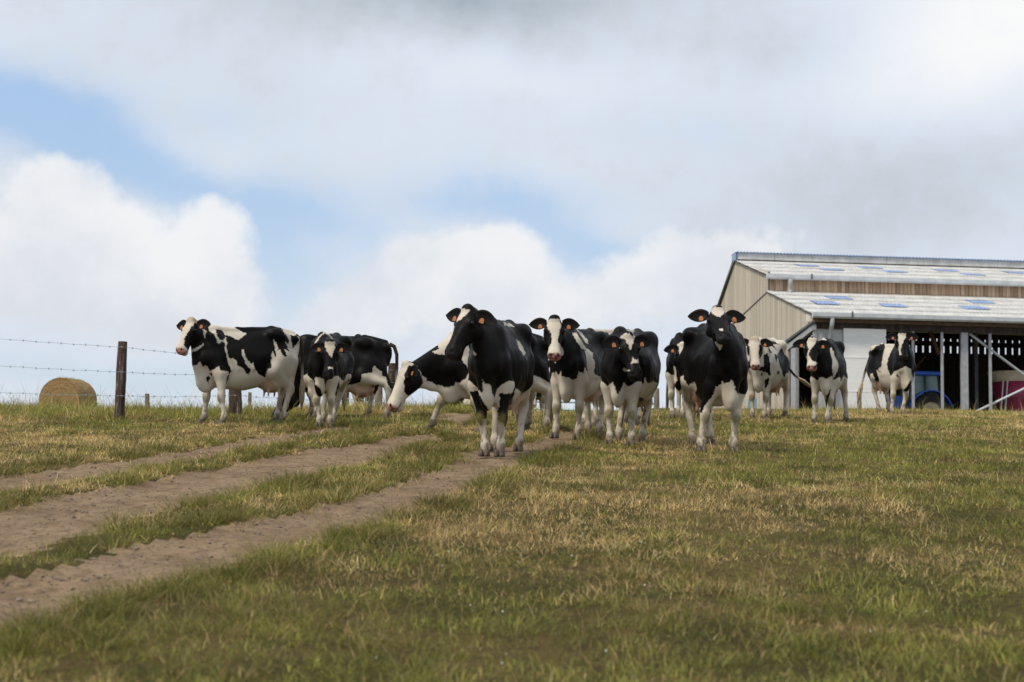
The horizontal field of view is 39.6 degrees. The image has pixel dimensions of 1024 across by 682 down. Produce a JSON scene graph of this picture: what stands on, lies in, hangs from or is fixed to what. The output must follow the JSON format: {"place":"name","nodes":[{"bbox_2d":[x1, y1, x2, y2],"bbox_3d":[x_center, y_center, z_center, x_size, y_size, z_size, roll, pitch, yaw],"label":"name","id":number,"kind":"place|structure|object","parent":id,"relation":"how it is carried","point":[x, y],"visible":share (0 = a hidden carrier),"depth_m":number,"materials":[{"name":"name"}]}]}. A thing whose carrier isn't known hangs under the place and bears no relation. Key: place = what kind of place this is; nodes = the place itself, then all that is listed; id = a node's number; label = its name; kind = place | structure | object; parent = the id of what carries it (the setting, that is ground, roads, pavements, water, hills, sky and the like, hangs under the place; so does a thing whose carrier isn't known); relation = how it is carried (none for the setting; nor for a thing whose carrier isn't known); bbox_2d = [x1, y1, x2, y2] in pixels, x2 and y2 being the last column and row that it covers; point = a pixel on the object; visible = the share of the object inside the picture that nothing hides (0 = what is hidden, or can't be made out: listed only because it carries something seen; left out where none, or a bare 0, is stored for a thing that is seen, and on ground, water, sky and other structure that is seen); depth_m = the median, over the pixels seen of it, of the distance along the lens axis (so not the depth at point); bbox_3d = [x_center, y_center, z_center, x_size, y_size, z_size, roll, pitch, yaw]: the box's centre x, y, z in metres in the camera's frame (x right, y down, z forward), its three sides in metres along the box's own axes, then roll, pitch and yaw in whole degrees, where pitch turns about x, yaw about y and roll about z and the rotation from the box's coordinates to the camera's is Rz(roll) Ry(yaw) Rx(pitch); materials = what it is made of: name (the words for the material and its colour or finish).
{"place":"outdoors","nodes":[
{"label":"outdoors","id":0,"kind":"place"},
{"bbox_2d":[0,427,349,492],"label":"dirt track","id":1,"kind":"structure","parent":0,"point":[76,469],"depth_m":13.59,"materials":[{"name":"soil"}]},
{"bbox_2d":[0,433,440,556],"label":"dirt track","id":2,"kind":"structure","parent":0,"point":[9,530],"depth_m":10.82,"materials":[{"name":"soil"}]},
{"bbox_2d":[0,431,578,637],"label":"dirt track","id":3,"kind":"structure","parent":0,"point":[103,564],"depth_m":8.35,"materials":[{"name":"soil"}]},
{"bbox_2d":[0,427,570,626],"bbox_3d":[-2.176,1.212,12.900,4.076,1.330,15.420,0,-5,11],"label":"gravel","id":4,"kind":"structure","parent":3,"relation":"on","point":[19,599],"depth_m":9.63,"materials":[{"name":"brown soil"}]},
{"bbox_2d":[444,303,534,456],"bbox_3d":[-0.188,0.474,15.472,0.648,1.575,2.214,-1,-5,18],"label":"cow","id":5,"kind":"object","parent":3,"relation":"on","point":[501,363],"visible":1,"depth_m":15.00},
{"bbox_2d":[529,314,607,439],"bbox_3d":[0.870,0.534,19.103,0.610,1.601,2.172,-1,-6,24],"label":"cow","id":6,"kind":"object","parent":3,"relation":"on","point":[575,355],"visible":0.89,"depth_m":18.61},
{"bbox_2d":[428,413,473,423],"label":"dirt track","id":7,"kind":"structure","parent":0,"point":[459,417],"depth_m":25.03,"materials":[{"name":"soil"}]},
{"bbox_2d":[0,375,1023,681],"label":"ground","id":8,"kind":"structure","parent":0,"point":[520,586],"depth_m":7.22,"materials":[{"name":"green plant"}]},
{"bbox_2d":[39,377,96,406],"bbox_3d":[-11.222,1.498,36.001,1.286,1.228,0.989,0,-5,14],"label":"hay bale","id":9,"kind":"object","parent":8,"relation":"on","point":[74,386],"visible":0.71,"depth_m":35.61},
{"bbox_2d":[145,394,149,405],"bbox_3d":[-8.717,1.875,33.959,0.147,1.237,0.134,-3,-7,41],"label":"fence post","id":10,"kind":"object","parent":8,"relation":"on","point":[148,398],"visible":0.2,"depth_m":33.96,"materials":[{"name":"wood"}]},
{"bbox_2d":[0,339,395,419],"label":"barbed wire fence","id":11,"kind":"object","parent":8,"relation":"on","point":[235,408],"visible":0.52,"depth_m":21.60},
{"bbox_2d":[176,317,304,423],"bbox_3d":[-4.084,0.487,21.384,2.105,1.587,0.598,4,-6,-33],"label":"cow","id":12,"kind":"object","parent":8,"relation":"on","point":[265,359],"visible":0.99,"depth_m":21.23},
{"bbox_2d":[248,392,251,406],"bbox_3d":[-6.259,1.886,33.959,0.118,1.318,0.100,1,-5,0],"label":"fence post","id":13,"kind":"object","parent":8,"relation":"on","point":[249,397],"visible":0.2,"depth_m":33.96,"materials":[{"name":"grey wood"}]},
{"bbox_2d":[307,331,354,427],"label":"cow","id":14,"kind":"object","parent":8,"relation":"on","point":[330,364],"visible":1,"depth_m":20.66},
{"bbox_2d":[271,334,398,418],"bbox_3d":[-2.928,0.630,23.602,2.081,1.510,0.672,2,-5,-6],"label":"cow","id":15,"kind":"object","parent":8,"relation":"on","point":[372,355],"visible":0.5,"depth_m":23.49},
{"bbox_2d":[335,387,382,409],"bbox_3d":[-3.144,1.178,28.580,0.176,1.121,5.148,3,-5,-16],"label":"cow","id":16,"kind":"object","parent":8,"relation":"on","point":[378,394],"visible":0.13,"depth_m":26.16},
{"bbox_2d":[351,334,369,404],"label":"cow","id":17,"kind":"object","parent":8,"relation":"on","point":[353,396],"visible":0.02,"depth_m":27.31},
{"bbox_2d":[435,398,470,407],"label":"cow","id":18,"kind":"object","parent":8,"relation":"on","point":[464,400],"visible":0.04,"depth_m":31.31},
{"bbox_2d":[387,330,552,432],"bbox_3d":[-0.543,0.547,19.898,2.589,1.502,0.752,4,-6,-28],"label":"cow","id":19,"kind":"object","parent":8,"relation":"on","point":[435,369],"visible":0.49,"depth_m":19.58},
{"bbox_2d":[533,360,549,410],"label":"cow","id":20,"kind":"object","parent":8,"relation":"on","point":[540,397],"visible":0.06,"depth_m":32.45},
{"bbox_2d":[537,393,654,411],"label":"field gate","id":21,"kind":"structure","parent":8,"relation":"on","point":[592,403],"depth_m":36.98,"materials":[{"name":"metal"}]},
{"bbox_2d":[581,327,640,426],"bbox_3d":[1.508,0.564,22.355,0.699,1.641,2.119,-2,-6,28],"label":"cow","id":22,"kind":"object","parent":8,"relation":"on","point":[608,332],"visible":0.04,"depth_m":22.15},
{"bbox_2d":[600,326,660,444],"bbox_3d":[1.480,0.563,17.910,0.692,1.553,2.107,0,-5,11],"label":"cow","id":23,"kind":"object","parent":8,"relation":"on","point":[630,367],"visible":1,"depth_m":17.42},
{"bbox_2d":[655,388,659,410],"bbox_3d":[3.694,1.708,36.001,0.174,1.021,0.158,1,-5,0],"label":"fence post","id":24,"kind":"object","parent":8,"relation":"on","point":[657,403],"visible":0.48,"depth_m":35.97,"materials":[{"name":"grey wood"}]},
{"bbox_2d":[666,382,668,410],"bbox_3d":[3.830,1.532,35.011,0.096,1.140,0.090,1,-5,0],"label":"fence post","id":25,"kind":"object","parent":8,"relation":"on","point":[667,401],"visible":0.35,"depth_m":35.00,"materials":[{"name":"grey wood"}]},
{"bbox_2d":[663,332,699,417],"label":"cow","id":26,"kind":"object","parent":8,"relation":"on","point":[673,348],"visible":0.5,"depth_m":24.44},
{"bbox_2d":[677,305,748,452],"bbox_3d":[2.420,0.498,17.063,0.762,1.692,2.420,1,-5,2],"label":"cow","id":27,"kind":"object","parent":8,"relation":"on","point":[712,364],"visible":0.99,"depth_m":16.71},
{"bbox_2d":[744,336,810,419],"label":"cow","id":28,"kind":"object","parent":8,"relation":"on","point":[769,368],"visible":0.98,"depth_m":25.54},
{"bbox_2d":[792,336,849,423],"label":"cow","id":29,"kind":"object","parent":8,"relation":"on","point":[826,365],"visible":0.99,"depth_m":24.40},
{"bbox_2d":[857,392,861,407],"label":"fence post","id":30,"kind":"object","parent":8,"relation":"on","point":[859,402],"visible":0.3,"depth_m":44.96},
{"bbox_2d":[713,251,1023,410],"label":"barn","id":31,"kind":"structure","parent":8,"relation":"on","point":[859,306],"depth_m":68.10,"materials":[{"name":"paint"}]},
{"bbox_2d":[748,398,756,408],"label":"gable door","id":32,"kind":"structure","parent":31,"relation":"in","point":[755,402],"depth_m":69.62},
{"bbox_2d":[843,328,885,408],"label":"sliding door","id":33,"kind":"structure","parent":31,"relation":"in","point":[858,343],"depth_m":60.43,"materials":[{"name":"white metal"}]},
{"bbox_2d":[857,330,918,413],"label":"cow","id":34,"kind":"object","parent":8,"relation":"on","point":[892,367],"visible":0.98,"depth_m":29.16},
{"bbox_2d":[889,371,951,409],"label":"tractor","id":35,"kind":"object","parent":8,"relation":"on","point":[927,388],"visible":0.27,"depth_m":62.97,"materials":[{"name":"metal"}]},
{"bbox_2d":[987,370,1023,411],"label":"feed wagon","id":36,"kind":"object","parent":8,"relation":"on","point":[1005,383],"visible":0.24,"depth_m":63.10,"materials":[{"name":"paint"}]},
{"bbox_2d":[0,0,1023,411],"label":"sky","id":37,"kind":"structure","parent":0,"point":[382,169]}
]}

